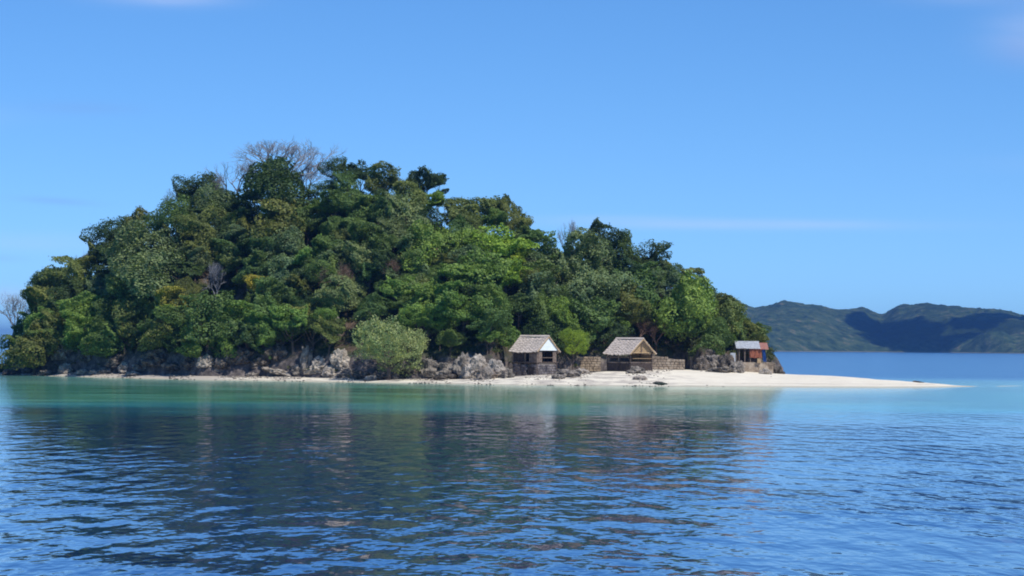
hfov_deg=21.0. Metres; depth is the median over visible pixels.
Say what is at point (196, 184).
tree
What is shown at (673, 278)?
tree
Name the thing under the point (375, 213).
tree
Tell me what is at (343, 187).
tree
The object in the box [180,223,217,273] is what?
tree
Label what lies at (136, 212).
tree
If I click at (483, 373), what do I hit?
boulder
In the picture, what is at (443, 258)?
tree
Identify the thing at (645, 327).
bare tree
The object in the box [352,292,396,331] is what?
tree
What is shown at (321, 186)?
tree
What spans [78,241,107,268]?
tree
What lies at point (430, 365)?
boulder
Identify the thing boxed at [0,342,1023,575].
sea
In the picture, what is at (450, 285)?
tree
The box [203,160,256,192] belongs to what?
bare tree
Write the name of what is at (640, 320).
tree
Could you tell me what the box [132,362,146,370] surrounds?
boulder
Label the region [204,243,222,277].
tree
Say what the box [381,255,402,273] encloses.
bare tree
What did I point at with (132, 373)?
boulder
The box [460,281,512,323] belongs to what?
tree
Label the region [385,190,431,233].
tree
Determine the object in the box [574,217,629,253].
tree
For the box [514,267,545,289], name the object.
tree
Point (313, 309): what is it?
tree
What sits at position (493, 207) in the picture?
tree
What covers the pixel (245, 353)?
boulder
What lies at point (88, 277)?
tree
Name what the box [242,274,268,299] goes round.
tree
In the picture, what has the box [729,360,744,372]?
boulder
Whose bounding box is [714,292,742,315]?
tree
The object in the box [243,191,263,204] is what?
tree
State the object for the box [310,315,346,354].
tree
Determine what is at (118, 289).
tree
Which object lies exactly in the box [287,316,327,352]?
tree
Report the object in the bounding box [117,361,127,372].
boulder
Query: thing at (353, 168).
tree
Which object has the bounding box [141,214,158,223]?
tree
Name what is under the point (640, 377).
boulder
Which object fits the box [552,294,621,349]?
tree
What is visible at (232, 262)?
tree
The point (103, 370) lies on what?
boulder
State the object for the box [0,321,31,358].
tree
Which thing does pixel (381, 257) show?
tree
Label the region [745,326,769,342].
tree
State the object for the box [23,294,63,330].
tree
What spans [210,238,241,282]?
tree
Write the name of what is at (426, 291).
tree
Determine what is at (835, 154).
sky
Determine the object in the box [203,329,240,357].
tree
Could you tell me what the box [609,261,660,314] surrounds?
tree
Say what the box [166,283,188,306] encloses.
tree
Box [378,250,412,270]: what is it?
tree
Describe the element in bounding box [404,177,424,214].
tree
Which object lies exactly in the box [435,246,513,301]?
tree
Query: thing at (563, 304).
tree
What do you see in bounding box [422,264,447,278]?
tree
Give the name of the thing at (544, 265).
tree
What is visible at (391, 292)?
tree
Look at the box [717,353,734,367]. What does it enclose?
boulder
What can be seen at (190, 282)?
tree
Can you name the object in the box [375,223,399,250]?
tree
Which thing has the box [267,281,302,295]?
tree
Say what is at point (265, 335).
tree
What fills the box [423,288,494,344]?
tree
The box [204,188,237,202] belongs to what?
tree
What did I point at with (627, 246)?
tree
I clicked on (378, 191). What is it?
tree
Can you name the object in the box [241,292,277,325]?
tree
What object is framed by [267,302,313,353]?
tree
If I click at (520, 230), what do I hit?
tree
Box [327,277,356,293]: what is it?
tree
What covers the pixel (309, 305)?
tree
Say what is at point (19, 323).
tree
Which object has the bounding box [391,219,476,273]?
tree
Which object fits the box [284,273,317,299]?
tree
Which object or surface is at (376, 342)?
shore bush
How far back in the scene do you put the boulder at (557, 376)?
433.48 m
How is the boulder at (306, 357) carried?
on the hillside
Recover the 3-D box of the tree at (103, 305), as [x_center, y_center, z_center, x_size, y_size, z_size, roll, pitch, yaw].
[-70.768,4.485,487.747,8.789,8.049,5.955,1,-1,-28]
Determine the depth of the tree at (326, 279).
463.23 m
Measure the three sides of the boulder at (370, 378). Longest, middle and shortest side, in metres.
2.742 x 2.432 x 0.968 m
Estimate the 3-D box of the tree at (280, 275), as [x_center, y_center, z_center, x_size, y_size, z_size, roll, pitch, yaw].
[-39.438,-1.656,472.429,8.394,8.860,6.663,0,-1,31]
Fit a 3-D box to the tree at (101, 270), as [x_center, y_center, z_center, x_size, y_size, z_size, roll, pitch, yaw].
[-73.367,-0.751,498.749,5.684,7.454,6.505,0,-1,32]
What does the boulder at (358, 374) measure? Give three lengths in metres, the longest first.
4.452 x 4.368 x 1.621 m
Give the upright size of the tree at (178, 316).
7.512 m
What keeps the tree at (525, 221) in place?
on the hillside
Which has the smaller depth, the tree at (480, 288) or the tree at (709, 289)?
the tree at (480, 288)
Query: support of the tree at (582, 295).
on the hillside
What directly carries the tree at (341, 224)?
on the hillside
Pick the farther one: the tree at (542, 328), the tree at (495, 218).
the tree at (495, 218)
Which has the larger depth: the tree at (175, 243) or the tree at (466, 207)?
the tree at (175, 243)
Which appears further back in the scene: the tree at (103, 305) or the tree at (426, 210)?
the tree at (103, 305)
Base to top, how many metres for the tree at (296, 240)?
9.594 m
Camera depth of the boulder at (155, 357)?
471.60 m
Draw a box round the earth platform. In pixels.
[743,362,772,373]
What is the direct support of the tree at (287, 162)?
on the hillside
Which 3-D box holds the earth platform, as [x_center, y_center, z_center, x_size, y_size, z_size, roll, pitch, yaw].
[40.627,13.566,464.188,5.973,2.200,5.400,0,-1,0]
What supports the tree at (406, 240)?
on the hillside
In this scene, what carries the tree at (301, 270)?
on the hillside
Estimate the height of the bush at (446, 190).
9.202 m
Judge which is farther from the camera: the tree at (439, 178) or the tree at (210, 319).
the tree at (439, 178)
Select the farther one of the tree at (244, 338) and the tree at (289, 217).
the tree at (289, 217)
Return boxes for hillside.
[12,212,782,378]
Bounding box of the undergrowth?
[0,210,776,376]
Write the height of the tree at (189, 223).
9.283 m
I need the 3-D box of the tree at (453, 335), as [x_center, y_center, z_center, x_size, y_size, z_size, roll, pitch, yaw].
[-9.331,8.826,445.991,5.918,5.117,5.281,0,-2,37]
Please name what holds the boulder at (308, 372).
on the hillside
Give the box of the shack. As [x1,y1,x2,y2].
[730,341,768,362]
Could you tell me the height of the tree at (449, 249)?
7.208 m
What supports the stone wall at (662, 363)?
on the beach
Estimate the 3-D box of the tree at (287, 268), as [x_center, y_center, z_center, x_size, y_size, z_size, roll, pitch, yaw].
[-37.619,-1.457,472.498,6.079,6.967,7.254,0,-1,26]
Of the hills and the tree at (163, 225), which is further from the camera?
the hills
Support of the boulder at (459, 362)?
on the beach
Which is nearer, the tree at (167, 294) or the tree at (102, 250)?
the tree at (167, 294)
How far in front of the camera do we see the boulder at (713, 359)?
458.74 m
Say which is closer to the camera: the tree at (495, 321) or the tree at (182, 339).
the tree at (495, 321)
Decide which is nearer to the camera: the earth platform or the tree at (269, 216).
the earth platform
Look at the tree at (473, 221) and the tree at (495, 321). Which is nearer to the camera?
the tree at (495, 321)
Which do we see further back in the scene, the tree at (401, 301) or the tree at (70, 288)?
the tree at (70, 288)
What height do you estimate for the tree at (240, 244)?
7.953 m
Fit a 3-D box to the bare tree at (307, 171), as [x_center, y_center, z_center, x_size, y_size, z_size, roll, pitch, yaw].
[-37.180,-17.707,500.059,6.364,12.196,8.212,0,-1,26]
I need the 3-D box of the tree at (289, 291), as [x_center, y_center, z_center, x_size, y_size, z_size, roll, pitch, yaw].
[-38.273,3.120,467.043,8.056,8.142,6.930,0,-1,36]
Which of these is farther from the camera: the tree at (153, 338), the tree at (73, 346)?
the tree at (73, 346)
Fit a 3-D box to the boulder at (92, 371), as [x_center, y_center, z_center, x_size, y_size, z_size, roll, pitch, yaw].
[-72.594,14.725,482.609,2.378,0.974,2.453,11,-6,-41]
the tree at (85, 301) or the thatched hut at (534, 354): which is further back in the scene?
the tree at (85, 301)
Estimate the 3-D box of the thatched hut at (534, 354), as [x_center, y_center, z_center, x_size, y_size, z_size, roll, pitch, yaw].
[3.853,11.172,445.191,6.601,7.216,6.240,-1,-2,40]
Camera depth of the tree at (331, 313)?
457.60 m
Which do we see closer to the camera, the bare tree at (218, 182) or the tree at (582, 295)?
the tree at (582, 295)
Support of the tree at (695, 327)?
on the hillside
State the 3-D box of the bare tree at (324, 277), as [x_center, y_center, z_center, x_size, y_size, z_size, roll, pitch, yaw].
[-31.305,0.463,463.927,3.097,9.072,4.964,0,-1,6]
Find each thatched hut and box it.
[509,335,560,375]
[603,337,656,371]
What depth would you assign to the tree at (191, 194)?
501.29 m
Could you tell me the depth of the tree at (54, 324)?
493.44 m
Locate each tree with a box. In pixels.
[0,292,29,345]
[0,319,65,375]
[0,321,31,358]
[13,311,28,330]
[15,324,63,347]
[19,285,63,312]
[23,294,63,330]
[24,274,72,290]
[28,302,42,321]
[29,267,68,281]
[31,255,93,288]
[31,284,84,321]
[41,308,66,343]
[55,290,106,325]
[59,310,96,349]
[60,280,83,298]
[60,329,83,352]
[67,277,101,308]
[77,319,129,358]
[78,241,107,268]
[79,216,127,245]
[80,316,107,341]
[83,269,99,282]
[85,272,131,297]
[85,274,104,293]
[87,230,125,264]
[90,305,124,338]
[91,292,126,316]
[92,264,110,296]
[96,244,125,266]
[103,274,145,310]
[105,219,192,286]
[107,214,146,240]
[110,297,153,328]
[110,308,144,353]
[115,249,211,307]
[118,223,173,258]
[122,205,150,230]
[124,323,144,353]
[128,290,156,314]
[136,307,187,350]
[136,320,160,343]
[139,312,157,347]
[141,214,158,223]
[141,328,176,352]
[144,194,203,236]
[151,300,157,313]
[151,305,203,345]
[153,304,186,328]
[154,286,197,311]
[155,222,170,235]
[157,249,207,285]
[161,339,180,352]
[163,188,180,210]
[164,330,183,354]
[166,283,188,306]
[167,233,185,266]
[171,171,224,202]
[172,195,219,236]
[172,205,228,244]
[175,184,204,206]
[175,276,201,296]
[176,322,215,357]
[177,330,210,357]
[179,293,212,316]
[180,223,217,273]
[181,289,238,352]
[185,246,214,283]
[189,182,238,224]
[190,210,240,246]
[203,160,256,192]
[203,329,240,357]
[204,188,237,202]
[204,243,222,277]
[204,263,226,297]
[205,173,226,205]
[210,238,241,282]
[214,298,270,346]
[215,328,232,349]
[216,200,237,216]
[216,223,249,243]
[217,245,257,288]
[222,234,255,274]
[225,207,255,243]
[226,139,346,186]
[227,320,275,358]
[231,156,324,218]
[231,258,276,284]
[233,200,261,220]
[233,215,253,237]
[241,248,287,275]
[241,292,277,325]
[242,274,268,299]
[243,155,295,195]
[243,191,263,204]
[244,198,309,255]
[245,233,287,253]
[245,291,264,302]
[248,276,281,309]
[249,225,311,265]
[249,310,278,346]
[251,276,271,291]
[257,203,284,223]
[264,253,299,284]
[264,282,302,304]
[265,194,308,221]
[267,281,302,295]
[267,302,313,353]
[268,327,290,345]
[277,261,299,274]
[277,303,296,343]
[279,288,313,323]
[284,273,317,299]
[285,257,321,290]
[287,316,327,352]
[288,295,316,320]
[288,302,316,341]
[291,205,329,245]
[291,233,326,272]
[292,161,326,202]
[300,249,340,289]
[301,197,337,222]
[301,295,328,333]
[306,178,336,214]
[308,273,368,326]
[309,305,339,344]
[310,234,346,251]
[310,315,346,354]
[315,242,348,279]
[316,266,331,296]
[317,155,352,184]
[318,189,351,224]
[319,216,344,251]
[319,270,337,286]
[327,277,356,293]
[328,190,377,216]
[328,227,347,262]
[330,170,364,215]
[332,240,386,283]
[335,265,353,284]
[336,209,375,229]
[338,222,347,229]
[340,235,370,271]
[346,159,377,191]
[346,194,386,216]
[347,221,393,261]
[347,232,366,244]
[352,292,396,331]
[358,262,377,298]
[360,249,405,297]
[361,187,387,223]
[363,160,407,192]
[369,196,406,227]
[373,279,391,315]
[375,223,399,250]
[376,215,407,252]
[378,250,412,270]
[379,274,421,317]
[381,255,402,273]
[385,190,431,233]
[385,268,402,307]
[386,229,405,252]
[388,294,412,324]
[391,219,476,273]
[392,180,427,212]
[392,275,444,327]
[393,273,428,289]
[394,226,429,251]
[395,296,435,336]
[397,242,434,273]
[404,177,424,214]
[405,272,429,288]
[406,165,448,193]
[407,259,433,280]
[408,189,445,219]
[412,205,445,229]
[415,315,442,350]
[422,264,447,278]
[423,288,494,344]
[427,173,446,225]
[427,315,450,350]
[432,253,459,281]
[432,280,471,309]
[433,242,462,259]
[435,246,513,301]
[435,327,468,356]
[440,200,497,228]
[441,195,500,220]
[443,214,476,245]
[447,283,474,321]
[448,243,487,264]
[457,212,488,253]
[457,222,539,257]
[458,236,491,260]
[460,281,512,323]
[466,308,513,354]
[470,229,485,244]
[471,284,506,301]
[475,330,499,354]
[477,207,508,231]
[479,201,503,230]
[493,257,533,296]
[494,319,521,355]
[495,243,532,262]
[498,193,533,229]
[503,292,539,328]
[505,217,533,231]
[511,225,544,259]
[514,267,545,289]
[516,270,559,324]
[517,229,560,261]
[517,289,561,337]
[518,309,587,353]
[522,259,561,287]
[525,242,559,266]
[526,295,581,340]
[535,268,560,294]
[545,252,584,282]
[549,255,636,298]
[549,285,574,318]
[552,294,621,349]
[555,226,610,279]
[557,220,575,244]
[563,285,599,320]
[565,308,580,323]
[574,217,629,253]
[574,236,594,255]
[578,283,620,310]
[582,314,635,347]
[593,228,644,265]
[593,303,631,315]
[597,279,630,288]
[598,283,636,314]
[599,249,616,273]
[601,244,643,278]
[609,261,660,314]
[613,249,633,265]
[614,294,651,335]
[615,316,630,332]
[625,305,653,331]
[633,239,672,271]
[633,318,656,336]
[636,261,667,285]
[638,308,669,344]
[645,266,680,293]
[646,324,672,352]
[647,300,689,343]
[649,270,718,341]
[654,281,682,299]
[662,262,684,288]
[669,311,692,342]
[675,267,707,286]
[675,315,708,349]
[686,282,720,307]
[688,320,737,359]
[700,316,729,347]
[704,297,750,344]
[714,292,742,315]
[722,318,748,351]
[731,336,751,348]
[736,319,768,349]
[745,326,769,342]
[747,321,771,339]
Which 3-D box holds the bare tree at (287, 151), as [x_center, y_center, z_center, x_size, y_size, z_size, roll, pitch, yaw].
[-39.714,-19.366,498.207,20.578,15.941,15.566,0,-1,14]
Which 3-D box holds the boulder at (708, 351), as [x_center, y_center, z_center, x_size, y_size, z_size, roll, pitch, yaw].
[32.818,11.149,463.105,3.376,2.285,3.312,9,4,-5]
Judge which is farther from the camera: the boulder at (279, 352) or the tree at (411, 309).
the boulder at (279, 352)
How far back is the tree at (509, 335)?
448.19 m
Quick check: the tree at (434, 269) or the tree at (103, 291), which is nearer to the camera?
the tree at (434, 269)
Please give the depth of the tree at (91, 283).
497.61 m
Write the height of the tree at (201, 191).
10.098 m
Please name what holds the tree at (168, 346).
on the hillside
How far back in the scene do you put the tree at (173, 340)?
468.66 m
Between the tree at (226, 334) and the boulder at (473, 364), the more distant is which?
the tree at (226, 334)
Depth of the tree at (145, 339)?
469.85 m
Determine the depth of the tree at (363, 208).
477.39 m
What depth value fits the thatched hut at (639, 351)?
450.94 m
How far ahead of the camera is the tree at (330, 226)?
475.27 m
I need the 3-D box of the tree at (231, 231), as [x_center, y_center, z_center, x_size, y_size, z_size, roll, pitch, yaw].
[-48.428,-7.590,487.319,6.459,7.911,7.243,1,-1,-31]
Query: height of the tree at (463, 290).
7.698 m
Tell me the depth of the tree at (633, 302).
466.99 m
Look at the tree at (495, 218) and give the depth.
475.55 m
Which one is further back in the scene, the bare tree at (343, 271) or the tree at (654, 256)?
the tree at (654, 256)
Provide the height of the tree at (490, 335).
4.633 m
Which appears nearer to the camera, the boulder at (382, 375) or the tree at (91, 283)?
the boulder at (382, 375)
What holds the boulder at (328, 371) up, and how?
on the beach
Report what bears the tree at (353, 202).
on the hillside
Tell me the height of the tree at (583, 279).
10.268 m
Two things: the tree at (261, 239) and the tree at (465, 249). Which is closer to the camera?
the tree at (465, 249)
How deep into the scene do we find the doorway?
442.85 m
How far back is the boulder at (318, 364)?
454.94 m
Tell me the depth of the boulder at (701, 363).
458.03 m
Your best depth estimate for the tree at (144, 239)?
496.53 m
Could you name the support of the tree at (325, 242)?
on the hillside
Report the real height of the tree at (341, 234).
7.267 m
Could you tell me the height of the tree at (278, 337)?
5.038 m
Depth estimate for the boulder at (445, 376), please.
441.60 m
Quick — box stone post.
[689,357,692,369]
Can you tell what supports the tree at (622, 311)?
on the hillside
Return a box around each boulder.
[2,368,21,374]
[21,369,30,373]
[39,370,56,374]
[54,345,76,359]
[57,363,72,373]
[76,369,88,374]
[89,370,97,373]
[96,367,112,374]
[105,352,124,367]
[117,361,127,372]
[126,371,141,375]
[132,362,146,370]
[140,348,167,366]
[163,362,180,371]
[180,357,194,369]
[196,354,214,368]
[213,356,232,368]
[224,346,254,364]
[245,372,258,376]
[250,356,270,368]
[261,343,287,360]
[262,367,290,375]
[291,364,301,374]
[300,345,312,371]
[303,369,316,374]
[309,355,325,372]
[321,364,337,377]
[329,348,349,369]
[336,366,354,377]
[349,370,370,378]
[363,375,376,380]
[369,371,399,379]
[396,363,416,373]
[419,357,438,376]
[431,373,456,379]
[435,361,453,374]
[452,351,472,378]
[460,353,487,378]
[476,367,495,379]
[484,358,506,377]
[501,368,514,378]
[551,374,565,378]
[554,369,580,377]
[575,368,589,373]
[627,366,645,372]
[633,375,646,379]
[652,381,667,384]
[692,355,709,370]
[698,347,715,354]
[706,354,718,367]
[706,366,732,372]
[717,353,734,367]
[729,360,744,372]
[759,368,771,373]
[773,365,781,373]
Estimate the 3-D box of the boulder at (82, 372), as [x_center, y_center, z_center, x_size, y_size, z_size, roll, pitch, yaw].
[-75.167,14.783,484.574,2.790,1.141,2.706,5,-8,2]
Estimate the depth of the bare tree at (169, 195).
502.91 m
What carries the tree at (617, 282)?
on the hillside
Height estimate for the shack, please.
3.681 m
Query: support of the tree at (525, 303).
on the hillside
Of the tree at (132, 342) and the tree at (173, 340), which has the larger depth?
the tree at (132, 342)
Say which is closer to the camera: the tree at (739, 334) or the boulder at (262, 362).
the boulder at (262, 362)
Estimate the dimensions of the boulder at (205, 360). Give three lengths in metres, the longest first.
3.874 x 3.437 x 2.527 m
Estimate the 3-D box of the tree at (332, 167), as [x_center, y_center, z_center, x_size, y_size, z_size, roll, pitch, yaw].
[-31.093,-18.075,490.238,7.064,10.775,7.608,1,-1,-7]
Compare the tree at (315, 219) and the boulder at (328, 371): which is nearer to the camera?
the boulder at (328, 371)
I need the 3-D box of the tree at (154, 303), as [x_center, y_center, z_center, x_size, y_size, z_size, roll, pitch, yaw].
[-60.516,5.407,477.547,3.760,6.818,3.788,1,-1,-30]
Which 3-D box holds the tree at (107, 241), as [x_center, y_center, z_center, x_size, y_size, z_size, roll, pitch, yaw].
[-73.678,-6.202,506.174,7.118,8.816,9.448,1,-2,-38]
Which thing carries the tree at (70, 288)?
on the hillside
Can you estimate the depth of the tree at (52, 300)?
497.70 m
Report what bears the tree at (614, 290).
on the hillside
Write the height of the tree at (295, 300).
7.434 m
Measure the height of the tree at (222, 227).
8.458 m
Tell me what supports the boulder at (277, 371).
on the beach
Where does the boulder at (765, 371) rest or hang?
on the beach
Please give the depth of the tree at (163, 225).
498.19 m
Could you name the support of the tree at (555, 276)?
on the hillside
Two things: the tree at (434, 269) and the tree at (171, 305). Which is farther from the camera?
the tree at (171, 305)
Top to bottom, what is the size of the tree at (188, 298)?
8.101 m
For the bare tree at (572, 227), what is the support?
on the hillside
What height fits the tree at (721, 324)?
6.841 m
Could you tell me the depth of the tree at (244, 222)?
486.78 m
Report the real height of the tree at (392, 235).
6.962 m
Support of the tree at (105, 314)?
on the hillside
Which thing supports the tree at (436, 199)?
on the hillside
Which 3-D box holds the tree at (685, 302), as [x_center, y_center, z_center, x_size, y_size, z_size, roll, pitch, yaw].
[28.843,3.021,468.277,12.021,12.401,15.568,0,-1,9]
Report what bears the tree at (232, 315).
on the hillside
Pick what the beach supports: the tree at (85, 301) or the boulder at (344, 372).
the boulder at (344, 372)
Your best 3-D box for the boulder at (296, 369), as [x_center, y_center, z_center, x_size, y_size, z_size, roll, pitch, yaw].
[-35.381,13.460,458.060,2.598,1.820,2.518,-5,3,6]
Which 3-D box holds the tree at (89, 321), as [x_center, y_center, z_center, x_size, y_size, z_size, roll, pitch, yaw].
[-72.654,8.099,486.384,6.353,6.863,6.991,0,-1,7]
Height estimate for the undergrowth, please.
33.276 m
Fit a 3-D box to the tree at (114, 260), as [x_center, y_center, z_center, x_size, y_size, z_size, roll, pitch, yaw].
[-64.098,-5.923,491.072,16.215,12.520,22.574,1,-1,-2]
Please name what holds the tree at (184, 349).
on the hillside
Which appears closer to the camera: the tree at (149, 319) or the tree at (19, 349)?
the tree at (149, 319)
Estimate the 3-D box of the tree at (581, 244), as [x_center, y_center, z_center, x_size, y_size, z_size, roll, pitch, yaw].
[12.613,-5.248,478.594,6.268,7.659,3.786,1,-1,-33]
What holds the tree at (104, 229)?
on the hillside
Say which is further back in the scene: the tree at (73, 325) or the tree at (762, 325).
the tree at (73, 325)
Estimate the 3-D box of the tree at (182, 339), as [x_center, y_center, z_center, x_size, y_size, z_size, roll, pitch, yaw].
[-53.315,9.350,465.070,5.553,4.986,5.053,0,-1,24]
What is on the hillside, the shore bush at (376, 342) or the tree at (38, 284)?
the tree at (38, 284)
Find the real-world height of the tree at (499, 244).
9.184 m
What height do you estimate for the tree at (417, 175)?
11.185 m
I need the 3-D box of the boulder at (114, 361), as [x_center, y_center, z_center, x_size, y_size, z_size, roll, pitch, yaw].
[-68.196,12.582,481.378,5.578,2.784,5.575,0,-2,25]
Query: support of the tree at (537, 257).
on the hillside
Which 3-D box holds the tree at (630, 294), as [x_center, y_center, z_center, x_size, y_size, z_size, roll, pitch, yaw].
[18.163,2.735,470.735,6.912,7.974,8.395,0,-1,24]
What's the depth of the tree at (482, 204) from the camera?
479.78 m
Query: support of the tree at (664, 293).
on the hillside
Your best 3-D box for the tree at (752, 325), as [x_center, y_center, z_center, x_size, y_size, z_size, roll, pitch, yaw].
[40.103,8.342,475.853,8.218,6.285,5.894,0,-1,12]
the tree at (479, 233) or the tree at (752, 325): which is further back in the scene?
the tree at (752, 325)
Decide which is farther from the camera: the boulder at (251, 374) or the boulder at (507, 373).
the boulder at (251, 374)
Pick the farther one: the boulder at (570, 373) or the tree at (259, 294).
the tree at (259, 294)
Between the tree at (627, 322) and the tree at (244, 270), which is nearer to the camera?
the tree at (627, 322)
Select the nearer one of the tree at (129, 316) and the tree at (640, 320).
the tree at (640, 320)
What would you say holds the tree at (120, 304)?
on the hillside
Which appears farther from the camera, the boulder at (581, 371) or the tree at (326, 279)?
the tree at (326, 279)
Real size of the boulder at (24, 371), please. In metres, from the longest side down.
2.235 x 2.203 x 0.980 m
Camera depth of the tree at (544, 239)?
471.06 m
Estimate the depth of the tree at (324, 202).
480.95 m
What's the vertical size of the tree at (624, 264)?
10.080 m
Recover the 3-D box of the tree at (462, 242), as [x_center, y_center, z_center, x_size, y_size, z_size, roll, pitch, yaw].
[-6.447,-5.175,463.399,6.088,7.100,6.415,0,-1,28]
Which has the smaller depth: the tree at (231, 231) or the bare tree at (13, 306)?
the tree at (231, 231)
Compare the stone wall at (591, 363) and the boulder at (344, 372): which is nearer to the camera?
the boulder at (344, 372)
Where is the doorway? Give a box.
[529,367,534,374]
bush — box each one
[349,314,430,379]
[440,188,448,226]
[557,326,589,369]
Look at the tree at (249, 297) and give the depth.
467.13 m
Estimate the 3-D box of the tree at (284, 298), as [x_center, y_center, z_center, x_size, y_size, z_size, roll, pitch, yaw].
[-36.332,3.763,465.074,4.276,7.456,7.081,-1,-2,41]
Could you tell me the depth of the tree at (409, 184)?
479.06 m
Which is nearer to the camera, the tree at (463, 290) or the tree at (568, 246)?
the tree at (463, 290)
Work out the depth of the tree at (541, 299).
455.98 m
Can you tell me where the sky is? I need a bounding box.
[0,0,1023,341]
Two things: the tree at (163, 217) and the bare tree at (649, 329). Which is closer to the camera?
the bare tree at (649, 329)
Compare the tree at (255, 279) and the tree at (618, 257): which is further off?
the tree at (618, 257)
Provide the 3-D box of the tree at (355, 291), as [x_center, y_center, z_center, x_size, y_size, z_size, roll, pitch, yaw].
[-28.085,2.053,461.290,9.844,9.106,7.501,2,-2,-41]
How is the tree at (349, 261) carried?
on the hillside
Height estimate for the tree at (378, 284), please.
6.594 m
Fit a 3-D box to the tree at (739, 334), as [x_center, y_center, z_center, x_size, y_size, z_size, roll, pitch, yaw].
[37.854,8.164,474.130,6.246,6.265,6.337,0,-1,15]
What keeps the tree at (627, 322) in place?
on the hillside
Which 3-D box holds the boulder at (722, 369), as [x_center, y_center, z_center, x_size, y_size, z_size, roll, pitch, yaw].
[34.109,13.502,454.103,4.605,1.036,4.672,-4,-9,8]
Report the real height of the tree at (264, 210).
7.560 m
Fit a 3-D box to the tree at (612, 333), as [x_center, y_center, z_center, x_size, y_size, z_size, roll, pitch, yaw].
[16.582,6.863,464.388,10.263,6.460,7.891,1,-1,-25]
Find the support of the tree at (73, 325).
on the hillside
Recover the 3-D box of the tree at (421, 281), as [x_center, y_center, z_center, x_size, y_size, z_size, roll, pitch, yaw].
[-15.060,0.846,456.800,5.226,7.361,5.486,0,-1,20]
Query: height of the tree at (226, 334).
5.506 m
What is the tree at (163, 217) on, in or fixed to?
on the hillside
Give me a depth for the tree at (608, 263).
474.43 m
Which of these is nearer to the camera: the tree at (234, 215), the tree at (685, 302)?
the tree at (685, 302)
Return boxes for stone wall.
[579,357,600,370]
[652,355,684,369]
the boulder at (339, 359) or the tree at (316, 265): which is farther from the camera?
the tree at (316, 265)
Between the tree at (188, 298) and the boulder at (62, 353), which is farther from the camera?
the boulder at (62, 353)
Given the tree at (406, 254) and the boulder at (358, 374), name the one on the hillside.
the tree at (406, 254)
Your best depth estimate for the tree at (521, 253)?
464.01 m
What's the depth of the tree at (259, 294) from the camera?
466.61 m
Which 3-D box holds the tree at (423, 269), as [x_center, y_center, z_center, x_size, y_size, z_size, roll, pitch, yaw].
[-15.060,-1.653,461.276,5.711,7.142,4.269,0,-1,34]
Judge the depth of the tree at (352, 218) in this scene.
475.19 m
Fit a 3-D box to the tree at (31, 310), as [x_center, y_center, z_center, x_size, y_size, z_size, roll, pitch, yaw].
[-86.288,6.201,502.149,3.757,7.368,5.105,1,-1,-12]
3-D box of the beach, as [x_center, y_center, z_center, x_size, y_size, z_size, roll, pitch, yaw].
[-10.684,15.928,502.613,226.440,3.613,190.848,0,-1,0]
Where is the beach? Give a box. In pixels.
[0,370,970,387]
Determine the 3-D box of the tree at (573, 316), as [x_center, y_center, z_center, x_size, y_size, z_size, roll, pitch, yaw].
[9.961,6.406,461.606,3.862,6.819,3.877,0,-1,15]
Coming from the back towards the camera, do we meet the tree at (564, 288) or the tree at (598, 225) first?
the tree at (598, 225)
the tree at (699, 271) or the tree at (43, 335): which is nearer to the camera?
the tree at (699, 271)
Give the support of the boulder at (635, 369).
on the beach
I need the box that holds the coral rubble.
[16,369,771,386]
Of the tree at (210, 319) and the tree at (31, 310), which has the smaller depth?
the tree at (210, 319)
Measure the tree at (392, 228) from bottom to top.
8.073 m
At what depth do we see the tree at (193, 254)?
482.13 m
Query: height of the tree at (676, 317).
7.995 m
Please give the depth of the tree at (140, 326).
474.94 m
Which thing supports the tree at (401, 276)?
on the hillside
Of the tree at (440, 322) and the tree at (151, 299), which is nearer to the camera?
the tree at (440, 322)
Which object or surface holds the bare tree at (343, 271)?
on the hillside
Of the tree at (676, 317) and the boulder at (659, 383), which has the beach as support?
the boulder at (659, 383)
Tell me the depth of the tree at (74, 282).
499.27 m
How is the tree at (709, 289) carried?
on the hillside
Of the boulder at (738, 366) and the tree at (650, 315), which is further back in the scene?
the tree at (650, 315)
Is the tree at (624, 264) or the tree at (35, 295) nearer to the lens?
the tree at (624, 264)
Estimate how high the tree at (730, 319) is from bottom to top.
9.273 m
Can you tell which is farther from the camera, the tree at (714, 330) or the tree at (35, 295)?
the tree at (35, 295)
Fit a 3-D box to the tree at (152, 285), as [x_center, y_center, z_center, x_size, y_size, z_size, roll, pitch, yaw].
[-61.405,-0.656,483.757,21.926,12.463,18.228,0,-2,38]
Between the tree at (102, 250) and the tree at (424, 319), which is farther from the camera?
the tree at (102, 250)
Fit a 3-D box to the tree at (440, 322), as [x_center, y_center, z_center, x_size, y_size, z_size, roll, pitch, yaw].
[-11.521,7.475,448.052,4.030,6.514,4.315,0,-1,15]
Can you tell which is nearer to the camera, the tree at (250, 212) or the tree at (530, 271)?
the tree at (530, 271)
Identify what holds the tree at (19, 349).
on the hillside
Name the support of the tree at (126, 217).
on the hillside
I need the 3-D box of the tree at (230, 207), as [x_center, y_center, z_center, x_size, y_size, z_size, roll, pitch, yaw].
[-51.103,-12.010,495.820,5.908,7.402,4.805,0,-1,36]
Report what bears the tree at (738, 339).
on the hillside
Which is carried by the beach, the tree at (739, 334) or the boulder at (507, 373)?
the boulder at (507, 373)
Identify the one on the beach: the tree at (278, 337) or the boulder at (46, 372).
the boulder at (46, 372)
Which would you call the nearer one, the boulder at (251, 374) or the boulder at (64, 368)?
the boulder at (251, 374)
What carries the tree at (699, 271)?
on the hillside
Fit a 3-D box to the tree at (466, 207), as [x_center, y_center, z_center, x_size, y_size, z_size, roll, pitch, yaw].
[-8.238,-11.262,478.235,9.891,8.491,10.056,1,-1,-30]

